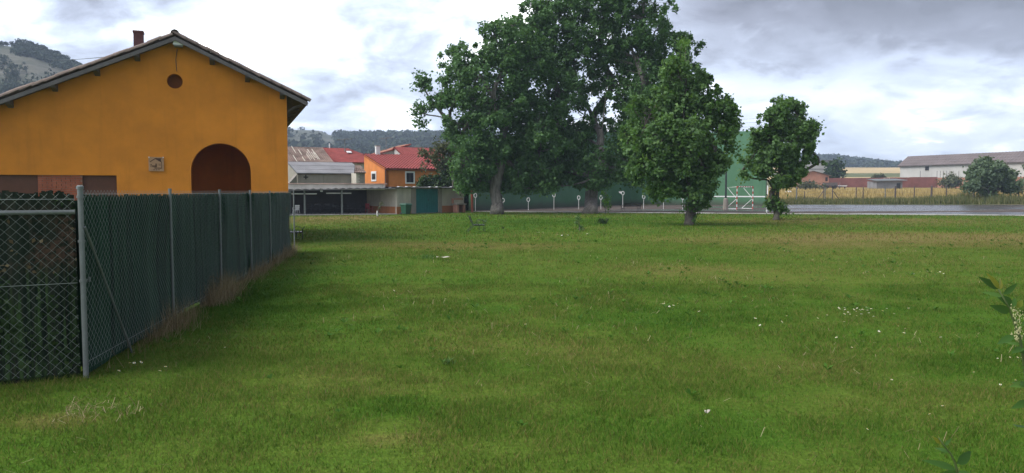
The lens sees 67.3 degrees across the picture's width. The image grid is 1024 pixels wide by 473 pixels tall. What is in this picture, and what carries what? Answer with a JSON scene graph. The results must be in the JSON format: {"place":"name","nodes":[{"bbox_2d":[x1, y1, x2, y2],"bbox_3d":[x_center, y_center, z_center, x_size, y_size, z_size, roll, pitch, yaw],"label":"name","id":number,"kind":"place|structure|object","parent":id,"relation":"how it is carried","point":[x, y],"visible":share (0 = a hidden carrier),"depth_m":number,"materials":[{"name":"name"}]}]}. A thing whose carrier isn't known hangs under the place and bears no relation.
{"place":"outdoors","nodes":[
{"label":"outdoors","id":0,"kind":"place"},
{"bbox_2d":[0,45,396,144],"bbox_3d":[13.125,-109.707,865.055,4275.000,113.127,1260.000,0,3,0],"label":"hills","id":1,"kind":"structure","parent":0,"point":[37,67],"depth_m":333.56,"materials":[{"name":"green plant"}]},
{"bbox_2d":[8,38,21,46],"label":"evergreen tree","id":2,"kind":"object","parent":1,"relation":"on","point":[17,41],"visible":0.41,"depth_m":370.67,"materials":[{"name":"green plant"}]},
{"bbox_2d":[21,39,33,44],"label":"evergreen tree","id":3,"kind":"object","parent":1,"relation":"on","point":[23,41],"visible":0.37,"depth_m":367.95,"materials":[{"name":"green plant"}]},
{"bbox_2d":[0,42,82,93],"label":"hill scrub","id":4,"kind":"object","parent":1,"relation":"on","point":[12,75],"visible":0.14,"depth_m":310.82,"materials":[{"name":"green plant"}]},
{"bbox_2d":[287,127,499,156],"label":"hill scrub","id":5,"kind":"object","parent":1,"relation":"on","point":[363,142],"visible":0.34,"depth_m":576.52,"materials":[{"name":"green plant"}]},
{"bbox_2d":[773,152,901,167],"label":"hill scrub","id":6,"kind":"object","parent":1,"relation":"on","point":[857,162],"visible":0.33,"depth_m":715.35,"materials":[{"name":"green plant"}]},
{"bbox_2d":[99,242,305,369],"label":"dry grass","id":7,"kind":"structure","parent":0,"point":[224,292],"depth_m":11.48,"materials":[{"name":"brown plant"}]},
{"bbox_2d":[288,175,296,182],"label":"garden wall","id":8,"kind":"structure","parent":0,"point":[293,179],"depth_m":64.76,"materials":[{"name":"grey paint"}]},
{"bbox_2d":[288,146,332,161],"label":"old house","id":9,"kind":"structure","parent":0,"point":[308,154],"depth_m":86.59,"materials":[{"name":"grey paint"}]},
{"bbox_2d":[363,146,443,186],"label":"orange house","id":10,"kind":"structure","parent":0,"point":[394,170],"depth_m":73.87,"materials":[{"name":"paint"}]},
{"bbox_2d":[371,171,375,180],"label":"window","id":11,"kind":"structure","parent":10,"relation":"in","point":[373,173],"depth_m":75.11,"materials":[{"name":"white paint"}]},
{"bbox_2d":[405,171,414,183],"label":"window","id":12,"kind":"structure","parent":10,"relation":"in","point":[409,175],"depth_m":72.86,"materials":[{"name":"white paint"}]},
{"bbox_2d":[0,210,1023,472],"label":"lawn","id":13,"kind":"structure","parent":0,"point":[400,466],"depth_m":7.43,"materials":[{"name":"green plant"}]},
{"bbox_2d":[0,190,81,384],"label":"chain link fence","id":14,"kind":"object","parent":13,"relation":"on","point":[38,248],"visible":0.99,"depth_m":6.84,"materials":[{"name":"metal"}]},
{"bbox_2d":[0,29,310,210],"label":"village hall","id":15,"kind":"structure","parent":13,"relation":"on","point":[203,119],"depth_m":23.42,"materials":[{"name":"orange paint"}]},
{"bbox_2d":[148,157,163,170],"bbox_3d":[-10.896,-2.220,23.538,0.427,0.440,0.045,-1,4,-20],"label":"wall plaque","id":16,"kind":"object","parent":15,"relation":"attached to","point":[156,163],"depth_m":23.53,"materials":[{"name":"stone"}]},
{"bbox_2d":[173,41,182,70],"bbox_3d":[-10.159,-5.514,23.435,0.300,0.901,0.449,-1,4,-20],"label":"floodlight","id":17,"kind":"object","parent":15,"relation":"attached to","point":[176,44],"visible":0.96,"depth_m":23.25,"materials":[{"name":"white paint"}]},
{"bbox_2d":[66,185,294,377],"bbox_3d":[-5.098,0.070,14.360,0.231,1.935,15.070,-1,3,-9],"label":"chain link fence","id":18,"kind":"object","parent":13,"relation":"on","point":[141,257],"visible":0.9,"depth_m":9.19,"materials":[{"name":"metal"}]},
{"bbox_2d":[290,226,304,239],"bbox_3d":[-7.684,-0.197,27.075,0.764,0.592,0.800,-1,3,-14],"label":"bench","id":19,"kind":"object","parent":13,"relation":"on","point":[298,231],"visible":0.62,"depth_m":27.11,"materials":[{"name":"metal"}]},
{"bbox_2d":[288,161,354,182],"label":"farm building","id":20,"kind":"structure","parent":13,"relation":"on","point":[322,172],"depth_m":67.64,"materials":[{"name":"grey paint"}]},
{"bbox_2d":[322,143,363,168],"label":"red roofed house","id":21,"kind":"structure","parent":13,"relation":"on","point":[348,155],"depth_m":89.16,"materials":[{"name":"red tile"}]},
{"bbox_2d":[288,183,398,214],"bbox_3d":[-13.906,-2.772,56.517,10.480,2.264,4.310,-1,4,-21],"label":"open porch","id":22,"kind":"object","parent":13,"relation":"on","point":[340,194],"visible":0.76,"depth_m":57.81,"materials":[{"name":"paint"}]},
{"bbox_2d":[333,204,340,212],"bbox_3d":[-13.043,-2.076,57.204,0.451,0.720,0.419,-3,5,-44],"label":"chair","id":23,"kind":"object","parent":22,"relation":"on","point":[335,206],"visible":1,"depth_m":57.31,"materials":[{"name":"plastic"}]},
{"bbox_2d":[347,204,353,212],"bbox_3d":[-12.074,-2.085,57.359,0.451,0.720,0.419,-2,4,-27],"label":"chair","id":24,"kind":"object","parent":22,"relation":"on","point":[349,206],"visible":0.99,"depth_m":57.43,"materials":[{"name":"plastic"}]},
{"bbox_2d":[365,203,372,212],"bbox_3d":[-10.645,-2.091,57.261,0.433,0.743,0.466,3,4,40],"label":"chair","id":25,"kind":"object","parent":22,"relation":"on","point":[367,206],"visible":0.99,"depth_m":57.28,"materials":[{"name":"red plastic"}]},
{"bbox_2d":[351,165,365,182],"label":"brick hut","id":26,"kind":"object","parent":13,"relation":"on","point":[358,175],"visible":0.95,"depth_m":66.58,"materials":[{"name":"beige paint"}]},
{"bbox_2d":[373,144,410,153],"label":"pale house","id":27,"kind":"structure","parent":13,"relation":"on","point":[389,151],"depth_m":93.42,"materials":[{"name":"white brick"}]},
{"bbox_2d":[400,203,411,214],"bbox_3d":[-7.717,-2.005,55.780,0.718,0.820,0.640,3,4,37],"label":"wheelie bin","id":28,"kind":"object","parent":13,"relation":"on","point":[405,208],"visible":0.96,"depth_m":55.58,"materials":[{"name":"green plastic"}]},
{"bbox_2d":[367,186,463,213],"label":"storage shed","id":29,"kind":"structure","parent":13,"relation":"on","point":[428,199],"depth_m":58.75,"materials":[{"name":"beige paint"}]},
{"bbox_2d":[416,189,426,212],"bbox_3d":[-6.961,-2.725,58.772,0.052,1.847,1.248,3,4,37],"label":"door","id":30,"kind":"structure","parent":29,"relation":"in","point":[421,194],"depth_m":58.78,"materials":[{"name":"teal paint"}]},
{"bbox_2d":[427,189,437,212],"bbox_3d":[-6.196,-2.784,59.782,0.052,1.847,1.248,3,4,37],"label":"door","id":31,"kind":"structure","parent":29,"relation":"in","point":[432,194],"depth_m":59.76,"materials":[{"name":"teal paint"}]},
{"bbox_2d":[393,147,441,154],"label":"red house","id":32,"kind":"structure","parent":13,"relation":"on","point":[406,150],"depth_m":92.20,"materials":[{"name":"tile"}]},
{"bbox_2d":[416,254,434,258],"bbox_3d":[-2.144,0.493,19.420,0.534,0.118,0.517,2,4,34],"label":"grass tuft","id":33,"kind":"object","parent":13,"relation":"on","point":[425,256],"visible":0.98,"depth_m":19.39,"materials":[{"name":"green plant"}]},
{"bbox_2d":[415,171,455,186],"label":"laurel bush","id":34,"kind":"object","parent":13,"relation":"on","point":[436,180],"visible":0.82,"depth_m":65.33,"materials":[{"name":"green plant"}]},
{"bbox_2d":[417,136,456,186],"bbox_3d":[-5.843,-5.082,64.331,3.761,6.457,5.701,0,3,0],"label":"ash tree","id":35,"kind":"object","parent":13,"relation":"on","point":[440,148],"visible":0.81,"depth_m":62.48,"materials":[{"name":"green plant"}]},
{"bbox_2d":[439,357,455,364],"bbox_3d":[-0.631,1.215,7.544,0.192,0.070,0.149,2,4,32],"label":"grass tuft","id":36,"kind":"object","parent":13,"relation":"on","point":[447,361],"visible":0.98,"depth_m":7.52,"materials":[{"name":"green plant"}]},
{"bbox_2d":[430,144,468,209],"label":"laurel tree","id":37,"kind":"object","parent":13,"relation":"on","point":[445,174],"visible":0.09,"depth_m":68.11,"materials":[{"name":"green plant"}]},
{"bbox_2d":[452,198,466,212],"bbox_3d":[-4.215,-2.474,61.201,0.960,1.120,0.700,-3,4,-41],"label":"brick barbecue","id":38,"kind":"object","parent":13,"relation":"on","point":[458,205],"visible":0.98,"depth_m":61.11,"materials":[{"name":"brown brick"}]},
{"bbox_2d":[471,191,473,211],"bbox_3d":[-3.217,-3.708,62.033,0.226,3.689,0.212,-1,4,-22],"label":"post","id":39,"kind":"object","parent":13,"relation":"on","point":[472,209],"visible":0.36,"depth_m":62.01,"materials":[{"name":"grey metal"}]},
{"bbox_2d":[467,216,485,231],"bbox_3d":[-1.482,-0.534,32.283,0.844,0.655,0.750,0,3,-8],"label":"bench","id":40,"kind":"object","parent":13,"relation":"on","point":[479,225],"visible":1,"depth_m":32.00,"materials":[{"name":"metal"}]},
{"bbox_2d":[406,11,572,213],"bbox_3d":[-1.669,-8.808,56.728,12.400,15.275,6.783,-1,3,-15],"label":"poplar tree","id":41,"kind":"object","parent":13,"relation":"on","point":[496,168],"visible":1,"depth_m":56.26,"materials":[{"name":"green plant"}]},
{"bbox_2d":[10,247,1023,472],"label":"straw","id":42,"kind":"object","parent":13,"relation":"on","point":[73,406],"visible":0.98,"depth_m":8.41,"materials":[{"name":"beige plant"}]},
{"bbox_2d":[574,214,584,230],"bbox_3d":[2.923,-0.544,33.413,0.460,0.858,1.126,1,4,23],"label":"sapling","id":43,"kind":"object","parent":13,"relation":"on","point":[576,223],"visible":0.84,"depth_m":33.36,"materials":[{"name":"green plant"}]},
{"bbox_2d":[162,239,1023,431],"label":"lawn weeds","id":44,"kind":"object","parent":13,"relation":"on","point":[609,335],"visible":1,"depth_m":12.03,"materials":[{"name":"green plant"}]},
{"bbox_2d":[594,218,608,223],"bbox_3d":[4.748,-0.827,40.036,0.872,0.336,0.761,2,4,36],"label":"grass tuft","id":45,"kind":"object","parent":13,"relation":"on","point":[601,220],"visible":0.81,"depth_m":39.89,"materials":[{"name":"green plant"}]},
{"bbox_2d":[502,0,706,213],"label":"poplar tree","id":46,"kind":"object","parent":13,"relation":"on","point":[601,162],"visible":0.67,"depth_m":59.00,"materials":[{"name":"green plant"}]},
{"bbox_2d":[599,191,611,213],"bbox_3d":[6.692,-2.406,55.846,0.926,1.882,3.635,0,3,0],"label":"sapling","id":47,"kind":"object","parent":13,"relation":"on","point":[606,202],"visible":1,"depth_m":54.85,"materials":[{"name":"green plant"}]},
{"bbox_2d":[616,36,747,224],"bbox_3d":[8.537,-5.177,38.569,6.138,9.744,4.696,-2,4,-33],"label":"poplar tree","id":48,"kind":"object","parent":13,"relation":"on","point":[686,150],"visible":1,"depth_m":38.03,"materials":[{"name":"green plant"}]},
{"bbox_2d":[474,211,1023,215],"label":"kerb","id":49,"kind":"structure","parent":13,"relation":"on","point":[767,213],"depth_m":57.19,"materials":[{"name":"concrete"}]},
{"bbox_2d":[735,94,827,219],"bbox_3d":[15.860,-4.613,45.469,5.281,7.716,3.152,-1,4,-17],"label":"poplar tree","id":50,"kind":"object","parent":13,"relation":"on","point":[789,131],"visible":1,"depth_m":45.01,"materials":[{"name":"green plant"}]},
{"bbox_2d":[922,273,1023,472],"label":"privet shrub","id":51,"kind":"object","parent":13,"relation":"on","point":[1009,303],"visible":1,"depth_m":1.78,"materials":[{"name":"green plant"}]},
{"bbox_2d":[0,0,1023,160],"label":"sky","id":52,"kind":"structure","parent":0,"point":[892,80],"materials":[{"name":"white"}]},
{"bbox_2d":[478,205,1023,215],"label":"court","id":53,"kind":"object","parent":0,"point":[929,209],"visible":0.39,"depth_m":71.26,"materials":[{"name":"concrete"}]},
{"bbox_2d":[469,118,767,210],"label":"pelota court","id":54,"kind":"object","parent":53,"relation":"on","point":[566,196],"visible":0.17,"depth_m":92.27,"materials":[{"name":"green paint"}]},
{"bbox_2d":[622,203,641,211],"bbox_3d":[9.780,-2.370,63.017,1.600,0.717,0.924,-1,4,-19],"label":"bench","id":55,"kind":"object","parent":53,"relation":"on","point":[631,204],"visible":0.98,"depth_m":62.74,"materials":[{"name":"metal"}]},
{"bbox_2d":[723,168,727,208],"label":"lamp post","id":56,"kind":"object","parent":53,"relation":"on","point":[725,202],"visible":0.65,"depth_m":71.92,"materials":[{"name":"metal"}]},
{"bbox_2d":[728,186,753,208],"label":"handball goal","id":57,"kind":"object","parent":53,"relation":"on","point":[736,197],"visible":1,"depth_m":73.01,"materials":[{"name":"red paint"}]},
{"bbox_2d":[623,180,1023,204],"bbox_3d":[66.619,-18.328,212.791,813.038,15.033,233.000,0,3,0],"label":"meadow","id":58,"kind":"structure","parent":0,"point":[768,185],"depth_m":97.71,"materials":[{"name":"green plant"}]},
{"bbox_2d":[796,171,831,187],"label":"brick shed","id":59,"kind":"structure","parent":58,"relation":"on","point":[819,178],"depth_m":195.44,"materials":[{"name":"brown brick"}]},
{"bbox_2d":[814,178,821,184],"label":"door","id":60,"kind":"structure","parent":59,"relation":"in","point":[819,180],"depth_m":195.41,"materials":[{"name":"pink brick"}]},
{"bbox_2d":[799,160,832,172],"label":"white house","id":61,"kind":"structure","parent":58,"relation":"on","point":[819,168],"depth_m":224.21,"materials":[{"name":"white paint"}]},
{"bbox_2d":[823,153,847,177],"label":"field bush","id":62,"kind":"object","parent":58,"relation":"on","point":[834,169],"visible":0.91,"depth_m":218.22,"materials":[{"name":"green plant"}]},
{"bbox_2d":[870,172,885,177],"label":"field bush","id":63,"kind":"object","parent":58,"relation":"on","point":[877,176],"visible":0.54,"depth_m":211.21,"materials":[{"name":"green plant"}]},
{"bbox_2d":[829,177,937,187],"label":"field wall","id":64,"kind":"structure","parent":58,"relation":"on","point":[921,182],"depth_m":197.41,"materials":[{"name":"red brick"}]},
{"bbox_2d":[767,190,1023,203],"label":"weeds","id":65,"kind":"object","parent":58,"relation":"on","point":[966,198],"visible":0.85,"depth_m":99.41,"materials":[{"name":"green plant"}]},
{"bbox_2d":[897,151,1023,177],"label":"warehouse","id":66,"kind":"structure","parent":58,"relation":"on","point":[926,166],"depth_m":216.69,"materials":[{"name":"white concrete"}]},
{"bbox_2d":[956,153,1023,198],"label":"round tree","id":67,"kind":"object","parent":58,"relation":"on","point":[987,175],"visible":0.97,"depth_m":103.02,"materials":[{"name":"green plant"}]},
{"bbox_2d":[767,168,899,178],"bbox_3d":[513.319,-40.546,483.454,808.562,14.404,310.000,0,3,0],"label":"stubble field","id":68,"kind":"structure","parent":0,"point":[873,170],"depth_m":522.17,"materials":[{"name":"beige plant"}]},
{"bbox_2d":[771,173,899,176],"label":"crop field","id":69,"kind":"structure","parent":0,"point":[871,174],"depth_m":446.60,"materials":[{"name":"plant"}]},
{"bbox_2d":[768,187,960,195],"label":"wheat field","id":70,"kind":"structure","parent":0,"point":[850,188],"depth_m":187.43,"materials":[{"name":"yellow plant"}]},
{"bbox_2d":[793,179,827,189],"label":"field bush","id":71,"kind":"object","parent":70,"relation":"on","point":[808,185],"visible":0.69,"depth_m":176.39,"materials":[{"name":"green plant"}]},
{"bbox_2d":[823,183,843,188],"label":"farm trailer","id":72,"kind":"object","parent":70,"relation":"on","point":[834,185],"visible":0.75,"depth_m":182.92,"materials":[{"name":"metal"}]},
{"bbox_2d":[866,179,907,188],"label":"hut","id":73,"kind":"object","parent":70,"relation":"on","point":[882,183],"visible":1,"depth_m":185.60,"materials":[{"name":"metal"}]},
{"bbox_2d":[767,187,1023,199],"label":"wheat","id":74,"kind":"object","parent":70,"relation":"on","point":[846,193],"visible":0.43,"depth_m":134.08,"materials":[{"name":"yellow plant"}]},
{"bbox_2d":[935,171,963,188],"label":"field bush","id":75,"kind":"object","parent":70,"relation":"on","point":[951,180],"visible":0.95,"depth_m":185.41,"materials":[{"name":"green plant"}]},
{"bbox_2d":[937,177,1022,187],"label":"field wall","id":76,"kind":"structure","parent":70,"relation":"on","point":[965,181],"depth_m":193.86,"materials":[{"name":"red brick"}]},
{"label":"fence post","id":77,"kind":"object","parent":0,"visible":0},
{"bbox_2d":[799,187,1013,197],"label":"fence wire","id":78,"kind":"object","parent":77,"relation":"attached to","point":[890,192],"visible":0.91,"depth_m":104.89,"materials":[{"name":"metal"}]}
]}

